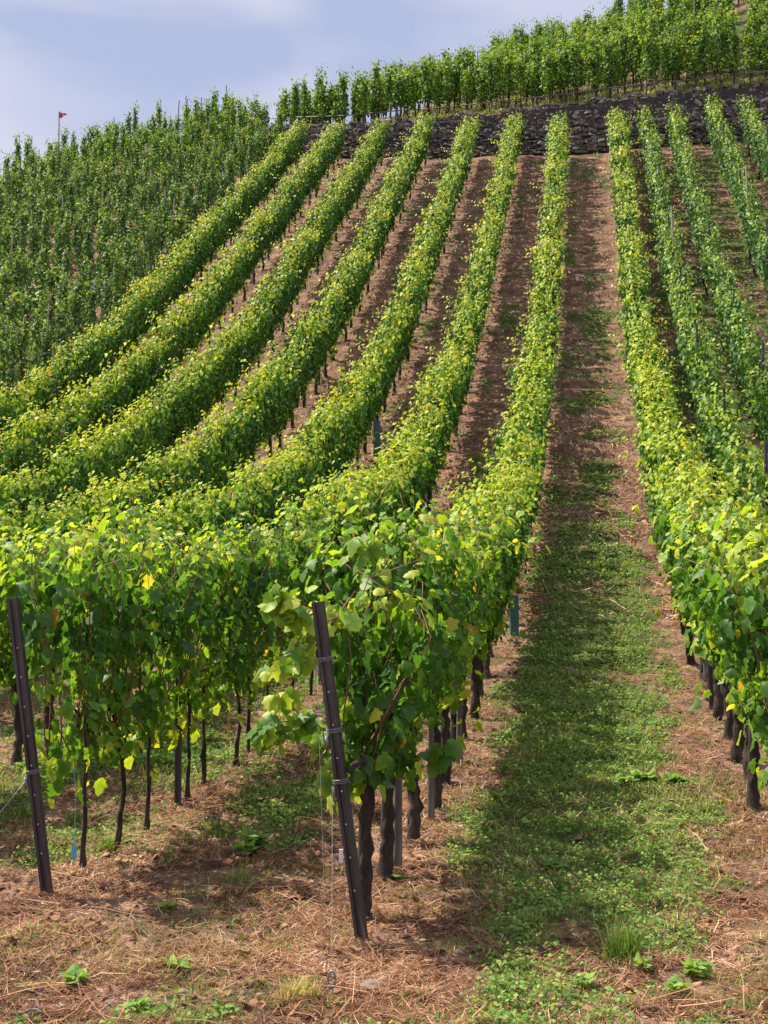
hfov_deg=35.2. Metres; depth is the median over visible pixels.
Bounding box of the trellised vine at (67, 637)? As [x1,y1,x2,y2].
[0,527,217,871]
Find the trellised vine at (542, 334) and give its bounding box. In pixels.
[516,316,565,399]
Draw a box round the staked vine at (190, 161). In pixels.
[182,143,198,189]
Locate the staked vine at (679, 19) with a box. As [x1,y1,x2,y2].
[670,0,687,54]
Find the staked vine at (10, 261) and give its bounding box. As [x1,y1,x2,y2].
[0,235,17,299]
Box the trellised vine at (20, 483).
[0,461,43,526]
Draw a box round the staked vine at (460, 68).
[450,46,466,108]
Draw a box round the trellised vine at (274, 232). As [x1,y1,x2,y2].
[257,200,285,260]
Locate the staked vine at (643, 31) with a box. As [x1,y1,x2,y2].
[633,12,649,77]
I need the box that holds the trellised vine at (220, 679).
[154,510,255,784]
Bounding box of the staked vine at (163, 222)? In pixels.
[157,187,177,252]
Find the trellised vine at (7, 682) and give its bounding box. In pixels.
[0,517,102,766]
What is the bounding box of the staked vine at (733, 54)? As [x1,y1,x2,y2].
[720,21,741,83]
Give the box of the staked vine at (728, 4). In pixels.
[715,0,735,55]
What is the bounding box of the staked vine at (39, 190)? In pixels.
[32,175,42,209]
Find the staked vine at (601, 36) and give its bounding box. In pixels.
[588,29,608,93]
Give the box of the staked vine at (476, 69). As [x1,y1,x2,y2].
[471,59,482,107]
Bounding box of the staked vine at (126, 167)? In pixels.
[121,158,130,205]
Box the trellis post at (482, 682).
[481,647,482,696]
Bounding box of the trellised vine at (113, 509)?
[61,495,176,672]
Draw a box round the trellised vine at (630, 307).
[615,280,658,350]
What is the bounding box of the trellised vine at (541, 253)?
[526,234,564,301]
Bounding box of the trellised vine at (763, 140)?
[754,124,767,186]
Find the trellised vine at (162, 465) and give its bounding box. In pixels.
[126,438,197,540]
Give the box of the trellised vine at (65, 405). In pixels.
[41,375,114,472]
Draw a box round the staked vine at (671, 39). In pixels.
[665,23,682,87]
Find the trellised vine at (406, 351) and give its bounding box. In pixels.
[376,299,423,379]
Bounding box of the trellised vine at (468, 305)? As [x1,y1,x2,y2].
[442,287,487,380]
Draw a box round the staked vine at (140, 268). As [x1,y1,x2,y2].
[128,233,146,307]
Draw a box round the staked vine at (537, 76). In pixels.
[522,47,543,104]
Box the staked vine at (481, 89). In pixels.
[467,64,488,113]
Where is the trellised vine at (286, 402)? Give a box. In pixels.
[254,354,302,450]
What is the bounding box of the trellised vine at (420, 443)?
[380,415,441,541]
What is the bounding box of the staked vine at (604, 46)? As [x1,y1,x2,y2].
[601,32,616,83]
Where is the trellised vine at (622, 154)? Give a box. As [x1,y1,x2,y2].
[597,138,641,169]
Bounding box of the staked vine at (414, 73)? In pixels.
[406,60,420,116]
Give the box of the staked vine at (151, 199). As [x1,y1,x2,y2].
[143,169,156,231]
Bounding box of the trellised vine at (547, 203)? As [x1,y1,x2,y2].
[537,191,568,245]
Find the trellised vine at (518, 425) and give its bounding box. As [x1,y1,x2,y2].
[497,389,552,507]
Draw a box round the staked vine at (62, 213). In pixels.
[51,198,70,265]
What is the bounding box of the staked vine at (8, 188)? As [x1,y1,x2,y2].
[2,164,15,224]
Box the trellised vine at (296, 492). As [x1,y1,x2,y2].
[251,438,345,533]
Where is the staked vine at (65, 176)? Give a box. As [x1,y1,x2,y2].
[59,155,70,210]
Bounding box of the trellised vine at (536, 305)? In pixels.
[527,290,569,346]
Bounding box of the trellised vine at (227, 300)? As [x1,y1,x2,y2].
[203,253,234,328]
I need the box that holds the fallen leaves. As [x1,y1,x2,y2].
[0,667,767,1023]
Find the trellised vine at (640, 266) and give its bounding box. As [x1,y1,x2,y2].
[610,249,655,315]
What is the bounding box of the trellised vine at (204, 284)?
[184,265,232,346]
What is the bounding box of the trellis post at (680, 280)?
[680,266,682,303]
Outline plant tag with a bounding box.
[71,768,76,860]
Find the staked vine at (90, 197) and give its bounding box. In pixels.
[74,186,98,235]
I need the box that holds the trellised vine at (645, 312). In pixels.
[613,295,659,370]
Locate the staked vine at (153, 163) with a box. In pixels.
[145,144,160,207]
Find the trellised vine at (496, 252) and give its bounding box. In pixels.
[460,224,514,282]
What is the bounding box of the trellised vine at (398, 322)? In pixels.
[360,302,413,395]
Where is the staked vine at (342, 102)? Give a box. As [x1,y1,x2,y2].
[336,69,351,125]
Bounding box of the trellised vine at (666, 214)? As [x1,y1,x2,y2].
[653,203,680,262]
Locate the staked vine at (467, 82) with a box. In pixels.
[457,68,475,109]
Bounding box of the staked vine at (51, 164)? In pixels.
[44,142,64,206]
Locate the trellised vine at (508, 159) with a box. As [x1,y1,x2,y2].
[489,149,516,190]
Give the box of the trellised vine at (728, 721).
[669,492,767,739]
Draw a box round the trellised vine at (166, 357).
[131,330,180,403]
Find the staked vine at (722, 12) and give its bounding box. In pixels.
[711,2,734,26]
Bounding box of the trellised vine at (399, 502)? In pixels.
[346,450,419,559]
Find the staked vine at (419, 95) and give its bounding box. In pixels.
[414,61,424,114]
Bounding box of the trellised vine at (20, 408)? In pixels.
[0,379,45,460]
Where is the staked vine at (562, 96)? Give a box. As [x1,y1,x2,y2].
[544,39,563,99]
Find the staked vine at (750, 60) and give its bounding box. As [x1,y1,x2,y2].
[741,31,759,79]
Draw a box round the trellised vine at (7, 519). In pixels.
[0,487,58,671]
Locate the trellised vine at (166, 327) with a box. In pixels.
[145,305,187,390]
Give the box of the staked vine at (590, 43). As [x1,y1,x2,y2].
[585,21,598,88]
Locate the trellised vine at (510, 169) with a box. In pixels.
[488,156,520,210]
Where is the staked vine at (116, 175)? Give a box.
[105,162,124,218]
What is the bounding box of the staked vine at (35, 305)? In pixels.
[24,279,57,361]
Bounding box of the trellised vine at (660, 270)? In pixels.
[649,233,689,317]
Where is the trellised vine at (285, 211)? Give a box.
[263,190,293,248]
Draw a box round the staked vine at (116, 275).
[108,247,124,324]
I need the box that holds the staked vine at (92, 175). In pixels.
[87,152,102,206]
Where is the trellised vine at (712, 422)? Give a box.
[686,395,758,504]
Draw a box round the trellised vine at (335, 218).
[313,190,345,250]
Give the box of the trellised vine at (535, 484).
[469,454,547,608]
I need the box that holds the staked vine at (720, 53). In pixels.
[711,20,727,84]
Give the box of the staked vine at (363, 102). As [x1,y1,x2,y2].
[356,72,372,121]
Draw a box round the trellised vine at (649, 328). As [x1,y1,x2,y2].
[615,311,667,365]
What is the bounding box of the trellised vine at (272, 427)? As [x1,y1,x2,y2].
[245,347,291,457]
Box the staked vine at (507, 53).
[501,39,514,101]
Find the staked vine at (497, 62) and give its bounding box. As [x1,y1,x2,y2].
[492,38,507,107]
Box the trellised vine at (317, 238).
[294,221,323,288]
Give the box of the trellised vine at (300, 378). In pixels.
[267,332,313,427]
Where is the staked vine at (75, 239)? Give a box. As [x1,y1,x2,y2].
[70,208,83,274]
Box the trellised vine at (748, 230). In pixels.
[736,201,767,278]
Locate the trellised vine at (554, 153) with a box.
[544,142,570,175]
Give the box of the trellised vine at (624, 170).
[608,158,636,194]
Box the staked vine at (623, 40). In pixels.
[609,24,637,92]
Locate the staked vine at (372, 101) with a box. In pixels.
[365,73,381,119]
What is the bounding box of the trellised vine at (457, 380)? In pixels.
[414,351,474,469]
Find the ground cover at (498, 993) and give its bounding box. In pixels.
[0,153,767,1023]
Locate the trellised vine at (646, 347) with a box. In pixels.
[608,325,667,413]
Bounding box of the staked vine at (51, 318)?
[43,286,57,363]
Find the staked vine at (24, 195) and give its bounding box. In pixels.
[14,180,33,233]
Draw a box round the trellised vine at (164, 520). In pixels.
[94,495,210,692]
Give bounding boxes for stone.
[106,1000,114,1006]
[358,979,382,989]
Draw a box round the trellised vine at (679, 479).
[651,454,758,679]
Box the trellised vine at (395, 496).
[332,455,409,596]
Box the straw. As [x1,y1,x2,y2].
[0,146,767,1023]
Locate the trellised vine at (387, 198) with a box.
[363,189,394,255]
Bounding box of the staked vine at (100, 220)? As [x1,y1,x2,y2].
[93,191,110,250]
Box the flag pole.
[58,111,66,170]
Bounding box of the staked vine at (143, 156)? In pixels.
[136,142,151,183]
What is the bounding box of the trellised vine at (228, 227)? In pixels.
[205,196,236,259]
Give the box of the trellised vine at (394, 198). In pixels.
[365,180,403,242]
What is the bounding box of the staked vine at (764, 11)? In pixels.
[758,1,767,69]
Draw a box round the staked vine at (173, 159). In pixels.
[168,148,176,184]
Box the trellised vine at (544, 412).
[498,377,554,487]
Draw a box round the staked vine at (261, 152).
[249,123,267,166]
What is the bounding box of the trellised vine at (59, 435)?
[25,403,90,478]
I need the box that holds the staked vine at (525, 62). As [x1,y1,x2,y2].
[519,48,530,99]
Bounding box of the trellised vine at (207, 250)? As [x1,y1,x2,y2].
[186,214,216,281]
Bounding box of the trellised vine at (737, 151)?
[723,140,746,201]
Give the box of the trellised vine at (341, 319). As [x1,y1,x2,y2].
[314,277,347,359]
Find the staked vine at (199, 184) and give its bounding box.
[192,166,203,212]
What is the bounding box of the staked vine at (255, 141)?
[247,132,261,178]
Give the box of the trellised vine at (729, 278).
[708,258,744,346]
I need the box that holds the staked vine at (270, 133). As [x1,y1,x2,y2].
[265,123,276,157]
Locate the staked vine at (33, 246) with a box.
[26,210,41,284]
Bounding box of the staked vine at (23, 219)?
[11,200,32,264]
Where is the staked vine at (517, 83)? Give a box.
[511,53,527,107]
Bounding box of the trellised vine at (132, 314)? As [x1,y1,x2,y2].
[92,288,157,362]
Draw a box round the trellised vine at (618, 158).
[593,139,642,190]
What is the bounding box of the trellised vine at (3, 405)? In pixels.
[0,381,24,449]
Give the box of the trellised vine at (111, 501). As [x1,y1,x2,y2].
[59,467,164,565]
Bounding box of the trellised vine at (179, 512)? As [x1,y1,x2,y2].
[126,479,217,675]
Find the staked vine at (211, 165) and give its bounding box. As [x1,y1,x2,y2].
[204,155,218,231]
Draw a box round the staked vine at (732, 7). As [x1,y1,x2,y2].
[722,1,740,69]
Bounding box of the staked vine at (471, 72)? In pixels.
[468,61,476,108]
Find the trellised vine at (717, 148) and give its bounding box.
[713,123,736,182]
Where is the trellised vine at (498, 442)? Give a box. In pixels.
[488,421,554,536]
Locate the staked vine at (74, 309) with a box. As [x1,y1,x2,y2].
[61,276,89,364]
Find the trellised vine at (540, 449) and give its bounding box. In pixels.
[482,427,550,548]
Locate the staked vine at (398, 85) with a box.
[381,69,406,117]
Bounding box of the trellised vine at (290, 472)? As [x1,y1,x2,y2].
[238,443,309,560]
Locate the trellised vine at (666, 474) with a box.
[642,443,735,634]
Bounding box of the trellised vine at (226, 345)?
[205,319,248,414]
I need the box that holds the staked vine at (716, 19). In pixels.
[706,3,726,79]
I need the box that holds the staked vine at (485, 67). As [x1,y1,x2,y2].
[480,47,496,93]
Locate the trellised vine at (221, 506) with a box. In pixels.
[156,479,245,647]
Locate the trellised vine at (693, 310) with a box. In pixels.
[672,292,706,382]
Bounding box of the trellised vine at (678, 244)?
[658,220,686,277]
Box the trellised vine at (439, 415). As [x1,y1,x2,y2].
[406,385,455,512]
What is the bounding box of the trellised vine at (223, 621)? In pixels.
[125,527,259,801]
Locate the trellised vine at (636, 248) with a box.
[601,230,661,278]
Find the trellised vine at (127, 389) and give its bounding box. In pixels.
[99,346,148,437]
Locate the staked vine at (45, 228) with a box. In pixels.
[38,206,52,269]
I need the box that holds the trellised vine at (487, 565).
[422,520,539,784]
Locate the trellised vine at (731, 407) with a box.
[691,379,755,493]
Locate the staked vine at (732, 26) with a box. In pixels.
[723,9,747,75]
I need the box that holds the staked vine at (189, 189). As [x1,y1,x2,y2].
[179,172,201,226]
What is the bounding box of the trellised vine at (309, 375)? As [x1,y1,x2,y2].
[287,310,328,407]
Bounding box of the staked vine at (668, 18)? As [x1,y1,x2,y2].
[661,6,673,34]
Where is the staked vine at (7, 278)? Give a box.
[0,254,15,328]
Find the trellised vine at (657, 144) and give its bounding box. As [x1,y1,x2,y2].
[638,130,664,184]
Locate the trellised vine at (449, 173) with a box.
[436,161,464,220]
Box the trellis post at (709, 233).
[708,220,711,296]
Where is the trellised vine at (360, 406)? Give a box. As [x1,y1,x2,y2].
[315,373,380,478]
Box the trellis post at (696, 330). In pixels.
[695,324,698,371]
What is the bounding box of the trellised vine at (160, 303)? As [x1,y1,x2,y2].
[130,267,177,339]
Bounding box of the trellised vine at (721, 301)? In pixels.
[710,278,745,366]
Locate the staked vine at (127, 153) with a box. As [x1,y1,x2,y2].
[119,136,134,187]
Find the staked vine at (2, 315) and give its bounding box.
[0,276,13,365]
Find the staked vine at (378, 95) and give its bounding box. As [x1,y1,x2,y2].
[370,57,386,116]
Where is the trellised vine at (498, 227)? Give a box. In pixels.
[468,213,506,275]
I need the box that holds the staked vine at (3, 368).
[0,316,17,395]
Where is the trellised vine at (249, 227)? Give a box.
[227,211,275,287]
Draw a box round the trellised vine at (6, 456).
[0,416,42,510]
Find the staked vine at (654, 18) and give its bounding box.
[647,10,661,34]
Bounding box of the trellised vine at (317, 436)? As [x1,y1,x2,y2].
[275,413,340,506]
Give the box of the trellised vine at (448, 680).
[376,523,550,808]
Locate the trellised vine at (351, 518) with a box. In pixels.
[270,471,368,649]
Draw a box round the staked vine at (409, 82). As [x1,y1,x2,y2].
[400,70,419,118]
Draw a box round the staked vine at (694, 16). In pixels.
[687,1,701,31]
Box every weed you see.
[60,963,88,983]
[118,995,150,1010]
[153,901,177,909]
[162,954,192,970]
[210,1001,234,1013]
[232,839,258,854]
[240,822,274,849]
[390,872,407,879]
[488,790,506,798]
[542,854,571,867]
[572,972,598,987]
[607,773,630,784]
[627,766,655,781]
[633,951,654,970]
[664,771,688,784]
[664,974,690,993]
[680,956,713,977]
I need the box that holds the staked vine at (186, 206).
[178,184,195,249]
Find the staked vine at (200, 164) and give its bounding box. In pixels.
[193,154,207,203]
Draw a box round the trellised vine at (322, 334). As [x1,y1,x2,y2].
[298,303,337,393]
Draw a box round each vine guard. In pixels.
[373,421,379,455]
[509,595,518,635]
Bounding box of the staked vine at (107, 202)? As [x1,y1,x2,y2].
[98,189,116,240]
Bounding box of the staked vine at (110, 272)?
[105,230,122,303]
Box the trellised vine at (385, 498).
[304,458,416,596]
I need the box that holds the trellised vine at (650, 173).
[639,153,668,217]
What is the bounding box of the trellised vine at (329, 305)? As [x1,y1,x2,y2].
[290,278,357,380]
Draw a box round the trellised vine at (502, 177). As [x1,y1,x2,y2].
[485,172,514,222]
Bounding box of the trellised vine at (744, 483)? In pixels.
[713,443,767,519]
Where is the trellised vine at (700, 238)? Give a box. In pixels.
[684,207,721,286]
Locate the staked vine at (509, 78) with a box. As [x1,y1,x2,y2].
[494,54,515,108]
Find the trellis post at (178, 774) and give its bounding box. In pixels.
[174,575,182,806]
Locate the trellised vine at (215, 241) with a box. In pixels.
[191,206,235,269]
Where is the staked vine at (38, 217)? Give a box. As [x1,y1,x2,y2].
[33,190,45,255]
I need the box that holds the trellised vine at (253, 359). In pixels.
[225,299,278,384]
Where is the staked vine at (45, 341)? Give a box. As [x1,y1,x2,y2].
[38,303,53,377]
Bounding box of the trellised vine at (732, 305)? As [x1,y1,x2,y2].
[716,286,756,374]
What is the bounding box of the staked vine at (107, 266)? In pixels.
[96,232,122,312]
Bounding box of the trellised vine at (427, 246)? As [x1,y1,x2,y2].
[391,227,450,312]
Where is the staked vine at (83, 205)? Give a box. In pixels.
[69,193,95,243]
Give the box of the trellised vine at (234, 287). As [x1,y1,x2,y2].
[211,242,249,312]
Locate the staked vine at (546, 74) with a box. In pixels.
[536,48,565,102]
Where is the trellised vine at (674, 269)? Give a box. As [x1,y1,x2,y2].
[657,251,694,323]
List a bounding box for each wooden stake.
[393,683,401,870]
[427,690,434,820]
[456,684,462,763]
[670,206,674,264]
[703,659,706,681]
[745,165,750,265]
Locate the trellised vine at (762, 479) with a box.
[724,454,767,528]
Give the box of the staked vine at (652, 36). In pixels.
[644,6,660,89]
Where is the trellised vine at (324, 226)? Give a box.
[298,203,332,274]
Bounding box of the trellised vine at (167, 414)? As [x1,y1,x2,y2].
[126,380,188,467]
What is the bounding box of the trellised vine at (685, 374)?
[677,311,711,408]
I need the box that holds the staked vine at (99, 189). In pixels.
[90,161,106,234]
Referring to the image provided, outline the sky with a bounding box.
[0,0,668,186]
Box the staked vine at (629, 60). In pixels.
[626,22,638,84]
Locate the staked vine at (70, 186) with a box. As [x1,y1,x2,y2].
[63,170,80,235]
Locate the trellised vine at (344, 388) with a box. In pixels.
[330,361,386,470]
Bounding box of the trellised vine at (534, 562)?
[457,448,556,576]
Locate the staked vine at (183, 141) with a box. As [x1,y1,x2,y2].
[180,125,190,174]
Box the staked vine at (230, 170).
[221,147,237,201]
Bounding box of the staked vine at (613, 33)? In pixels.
[607,24,621,45]
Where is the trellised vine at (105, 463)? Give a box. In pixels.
[63,414,129,504]
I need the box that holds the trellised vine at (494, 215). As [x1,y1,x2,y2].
[468,200,519,252]
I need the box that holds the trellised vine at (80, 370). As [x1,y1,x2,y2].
[48,333,104,416]
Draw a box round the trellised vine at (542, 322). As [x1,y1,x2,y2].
[518,307,565,376]
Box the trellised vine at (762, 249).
[736,230,767,301]
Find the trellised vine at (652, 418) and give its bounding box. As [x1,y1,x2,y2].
[626,389,684,510]
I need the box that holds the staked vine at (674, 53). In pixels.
[666,31,687,90]
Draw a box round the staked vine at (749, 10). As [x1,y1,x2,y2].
[744,0,762,23]
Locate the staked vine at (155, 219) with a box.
[151,204,165,244]
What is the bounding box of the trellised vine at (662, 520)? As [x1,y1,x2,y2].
[632,491,756,701]
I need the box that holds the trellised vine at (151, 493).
[93,464,189,539]
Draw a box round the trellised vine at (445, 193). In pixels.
[421,178,459,231]
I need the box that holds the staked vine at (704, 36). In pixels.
[698,16,712,85]
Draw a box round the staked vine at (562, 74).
[547,42,571,101]
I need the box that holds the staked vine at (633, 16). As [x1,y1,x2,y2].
[628,5,642,26]
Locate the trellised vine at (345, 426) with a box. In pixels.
[306,387,365,486]
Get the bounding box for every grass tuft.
[4,799,54,820]
[60,800,101,825]
[92,833,121,851]
[199,814,226,833]
[221,861,256,884]
[265,963,329,1003]
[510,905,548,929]
[517,746,539,760]
[577,901,662,965]
[723,991,767,1017]
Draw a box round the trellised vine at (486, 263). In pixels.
[461,243,498,326]
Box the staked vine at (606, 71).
[594,42,618,94]
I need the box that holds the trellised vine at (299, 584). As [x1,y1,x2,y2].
[221,517,337,711]
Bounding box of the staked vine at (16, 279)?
[9,242,24,320]
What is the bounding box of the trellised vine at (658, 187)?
[645,168,674,229]
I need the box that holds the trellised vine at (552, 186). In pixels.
[539,172,569,227]
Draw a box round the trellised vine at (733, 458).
[705,419,763,520]
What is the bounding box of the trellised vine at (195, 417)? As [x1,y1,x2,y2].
[165,348,214,446]
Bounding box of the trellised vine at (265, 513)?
[199,455,295,580]
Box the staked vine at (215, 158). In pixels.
[210,145,220,196]
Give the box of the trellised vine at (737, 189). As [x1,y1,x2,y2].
[729,165,756,229]
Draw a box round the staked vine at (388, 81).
[382,61,395,117]
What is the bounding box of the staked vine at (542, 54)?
[537,42,552,101]
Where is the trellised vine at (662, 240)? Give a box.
[649,212,683,290]
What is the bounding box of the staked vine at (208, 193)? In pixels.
[200,170,216,219]
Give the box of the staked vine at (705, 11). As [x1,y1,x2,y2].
[696,1,713,42]
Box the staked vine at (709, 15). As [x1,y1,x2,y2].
[704,7,715,68]
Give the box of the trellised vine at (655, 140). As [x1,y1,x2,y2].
[642,129,666,181]
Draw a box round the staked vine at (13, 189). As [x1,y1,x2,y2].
[7,168,21,219]
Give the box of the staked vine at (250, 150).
[244,130,259,177]
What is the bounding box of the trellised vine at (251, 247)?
[231,230,258,301]
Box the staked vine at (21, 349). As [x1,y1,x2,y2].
[8,314,30,390]
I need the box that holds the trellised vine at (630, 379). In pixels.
[620,359,679,440]
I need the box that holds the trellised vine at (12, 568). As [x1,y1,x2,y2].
[0,526,38,683]
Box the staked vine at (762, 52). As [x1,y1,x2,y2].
[751,25,767,77]
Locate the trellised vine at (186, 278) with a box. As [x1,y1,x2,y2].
[162,238,197,304]
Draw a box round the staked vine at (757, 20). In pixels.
[744,4,762,57]
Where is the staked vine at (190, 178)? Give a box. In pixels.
[184,160,196,225]
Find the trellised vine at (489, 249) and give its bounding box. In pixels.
[455,229,510,313]
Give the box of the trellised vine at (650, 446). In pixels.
[633,422,710,572]
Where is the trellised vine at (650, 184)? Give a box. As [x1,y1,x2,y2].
[633,163,672,223]
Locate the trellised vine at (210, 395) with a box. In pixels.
[171,337,233,431]
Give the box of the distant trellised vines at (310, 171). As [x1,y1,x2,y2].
[219,92,767,245]
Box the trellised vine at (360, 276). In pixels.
[332,248,368,327]
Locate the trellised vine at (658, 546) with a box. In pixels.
[635,450,715,611]
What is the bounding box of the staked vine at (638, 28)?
[622,14,646,83]
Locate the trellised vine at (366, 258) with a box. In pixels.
[342,242,375,311]
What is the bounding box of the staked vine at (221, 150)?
[213,138,226,188]
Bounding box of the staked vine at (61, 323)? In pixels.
[50,295,71,381]
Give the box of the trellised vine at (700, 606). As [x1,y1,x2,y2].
[665,512,767,780]
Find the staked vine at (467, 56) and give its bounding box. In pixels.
[460,44,474,106]
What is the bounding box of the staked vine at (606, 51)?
[598,34,618,97]
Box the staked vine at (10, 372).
[0,323,22,427]
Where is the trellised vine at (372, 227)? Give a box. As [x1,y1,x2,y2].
[355,210,387,280]
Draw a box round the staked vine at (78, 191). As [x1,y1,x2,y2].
[73,166,82,223]
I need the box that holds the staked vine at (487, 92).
[479,60,491,108]
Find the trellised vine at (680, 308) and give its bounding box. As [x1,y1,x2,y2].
[666,283,704,369]
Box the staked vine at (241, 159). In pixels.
[236,139,245,188]
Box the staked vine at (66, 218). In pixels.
[54,194,72,249]
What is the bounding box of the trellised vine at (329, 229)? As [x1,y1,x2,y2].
[299,192,347,261]
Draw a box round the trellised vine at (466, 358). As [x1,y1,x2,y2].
[425,337,476,433]
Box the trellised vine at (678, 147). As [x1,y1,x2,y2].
[670,136,694,180]
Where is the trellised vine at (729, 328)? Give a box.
[723,299,763,400]
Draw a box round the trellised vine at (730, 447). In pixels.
[702,412,763,512]
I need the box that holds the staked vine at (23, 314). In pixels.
[8,284,37,345]
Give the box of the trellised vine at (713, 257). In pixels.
[703,248,736,318]
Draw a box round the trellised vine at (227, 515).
[188,470,268,582]
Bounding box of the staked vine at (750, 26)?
[739,10,757,75]
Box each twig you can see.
[11,997,52,1017]
[16,983,52,997]
[86,906,213,919]
[131,915,156,943]
[642,1003,664,1012]
[679,896,719,916]
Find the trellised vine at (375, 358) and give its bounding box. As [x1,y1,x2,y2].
[338,338,390,453]
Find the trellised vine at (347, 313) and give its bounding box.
[319,258,368,342]
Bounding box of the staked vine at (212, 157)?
[207,148,216,196]
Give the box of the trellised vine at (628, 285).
[611,264,658,331]
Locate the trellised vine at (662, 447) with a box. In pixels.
[618,424,722,508]
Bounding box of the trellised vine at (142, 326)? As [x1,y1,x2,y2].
[117,274,160,355]
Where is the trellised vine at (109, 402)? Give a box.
[72,368,131,451]
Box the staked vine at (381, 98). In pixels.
[370,76,385,117]
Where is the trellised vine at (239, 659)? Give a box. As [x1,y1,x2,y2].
[192,490,291,766]
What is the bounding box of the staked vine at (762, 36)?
[758,21,767,69]
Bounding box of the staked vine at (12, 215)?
[1,198,19,253]
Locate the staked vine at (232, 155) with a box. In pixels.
[222,145,238,195]
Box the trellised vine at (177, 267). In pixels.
[147,248,185,321]
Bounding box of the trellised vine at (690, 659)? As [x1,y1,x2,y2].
[624,455,736,664]
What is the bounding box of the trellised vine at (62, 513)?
[2,494,83,588]
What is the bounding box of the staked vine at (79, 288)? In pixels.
[62,269,88,335]
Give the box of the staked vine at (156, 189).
[152,167,163,222]
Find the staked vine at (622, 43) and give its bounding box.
[612,22,628,70]
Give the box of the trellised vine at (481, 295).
[455,275,493,351]
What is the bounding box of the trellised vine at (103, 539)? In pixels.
[23,515,155,676]
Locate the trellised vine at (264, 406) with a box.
[231,359,282,478]
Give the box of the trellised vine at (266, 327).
[244,282,284,367]
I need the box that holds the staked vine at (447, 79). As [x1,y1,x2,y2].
[437,52,456,115]
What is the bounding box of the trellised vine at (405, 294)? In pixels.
[373,271,434,366]
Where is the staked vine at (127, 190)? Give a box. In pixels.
[123,162,134,230]
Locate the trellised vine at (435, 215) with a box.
[415,199,456,266]
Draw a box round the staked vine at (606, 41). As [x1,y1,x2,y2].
[598,28,617,90]
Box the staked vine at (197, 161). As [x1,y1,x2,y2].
[192,143,206,190]
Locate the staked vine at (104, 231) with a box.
[94,203,113,278]
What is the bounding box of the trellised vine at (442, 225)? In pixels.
[410,212,448,275]
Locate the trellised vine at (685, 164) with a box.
[669,146,702,210]
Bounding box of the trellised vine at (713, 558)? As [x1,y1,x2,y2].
[648,515,767,752]
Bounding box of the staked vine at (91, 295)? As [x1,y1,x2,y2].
[83,272,101,351]
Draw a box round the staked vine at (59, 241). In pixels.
[51,223,68,294]
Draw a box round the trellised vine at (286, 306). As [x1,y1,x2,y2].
[260,258,300,334]
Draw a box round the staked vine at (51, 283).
[37,259,62,326]
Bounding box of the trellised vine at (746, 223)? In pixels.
[731,182,767,247]
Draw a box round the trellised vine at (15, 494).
[0,472,18,520]
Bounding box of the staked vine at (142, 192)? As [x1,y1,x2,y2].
[126,183,152,239]
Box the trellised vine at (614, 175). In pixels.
[599,167,648,216]
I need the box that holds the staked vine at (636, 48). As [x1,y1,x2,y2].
[629,21,644,92]
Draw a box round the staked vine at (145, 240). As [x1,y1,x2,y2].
[135,202,155,266]
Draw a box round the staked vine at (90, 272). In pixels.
[81,256,100,326]
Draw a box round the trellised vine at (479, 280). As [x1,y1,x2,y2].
[456,257,498,332]
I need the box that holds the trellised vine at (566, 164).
[541,156,569,199]
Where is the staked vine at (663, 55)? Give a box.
[654,33,671,89]
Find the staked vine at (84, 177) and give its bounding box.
[78,162,95,207]
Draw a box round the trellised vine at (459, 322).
[441,301,494,393]
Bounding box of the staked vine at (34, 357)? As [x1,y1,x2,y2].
[25,295,52,417]
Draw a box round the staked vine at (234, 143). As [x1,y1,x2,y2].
[229,131,246,178]
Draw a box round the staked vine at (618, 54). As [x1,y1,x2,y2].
[615,35,628,80]
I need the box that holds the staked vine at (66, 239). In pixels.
[56,206,80,277]
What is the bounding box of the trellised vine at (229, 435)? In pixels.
[201,404,264,496]
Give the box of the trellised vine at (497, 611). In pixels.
[449,498,543,696]
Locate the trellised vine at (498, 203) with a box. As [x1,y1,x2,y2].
[480,186,513,249]
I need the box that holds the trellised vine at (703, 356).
[684,328,728,430]
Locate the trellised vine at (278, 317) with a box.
[256,269,292,352]
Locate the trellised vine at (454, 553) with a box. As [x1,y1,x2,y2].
[323,492,540,844]
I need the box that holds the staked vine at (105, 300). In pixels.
[96,265,114,347]
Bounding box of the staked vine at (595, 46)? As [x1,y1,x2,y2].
[584,29,608,88]
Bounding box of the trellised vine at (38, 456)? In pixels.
[3,394,56,497]
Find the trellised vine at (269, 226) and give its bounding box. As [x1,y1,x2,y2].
[250,203,276,270]
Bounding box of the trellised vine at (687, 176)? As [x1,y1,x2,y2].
[674,156,705,222]
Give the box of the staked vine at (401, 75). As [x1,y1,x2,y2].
[395,67,406,116]
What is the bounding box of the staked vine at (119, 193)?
[113,178,126,226]
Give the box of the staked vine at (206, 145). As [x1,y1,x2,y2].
[199,133,213,180]
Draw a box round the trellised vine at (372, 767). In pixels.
[244,534,461,923]
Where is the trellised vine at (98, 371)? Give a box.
[68,316,123,403]
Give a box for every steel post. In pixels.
[7,597,52,895]
[311,601,367,940]
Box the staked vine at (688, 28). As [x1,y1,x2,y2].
[677,11,695,84]
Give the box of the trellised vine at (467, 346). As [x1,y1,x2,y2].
[441,323,480,414]
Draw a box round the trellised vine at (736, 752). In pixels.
[654,492,765,762]
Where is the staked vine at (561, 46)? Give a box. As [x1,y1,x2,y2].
[555,34,568,92]
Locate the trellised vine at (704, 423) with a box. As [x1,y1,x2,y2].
[682,369,751,482]
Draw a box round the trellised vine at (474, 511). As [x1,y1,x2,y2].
[408,499,520,739]
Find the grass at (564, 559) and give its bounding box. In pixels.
[0,25,767,1023]
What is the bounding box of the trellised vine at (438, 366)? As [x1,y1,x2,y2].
[427,346,470,452]
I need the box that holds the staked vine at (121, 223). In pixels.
[114,196,130,253]
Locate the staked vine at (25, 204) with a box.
[14,193,32,244]
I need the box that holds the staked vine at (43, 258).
[28,245,53,300]

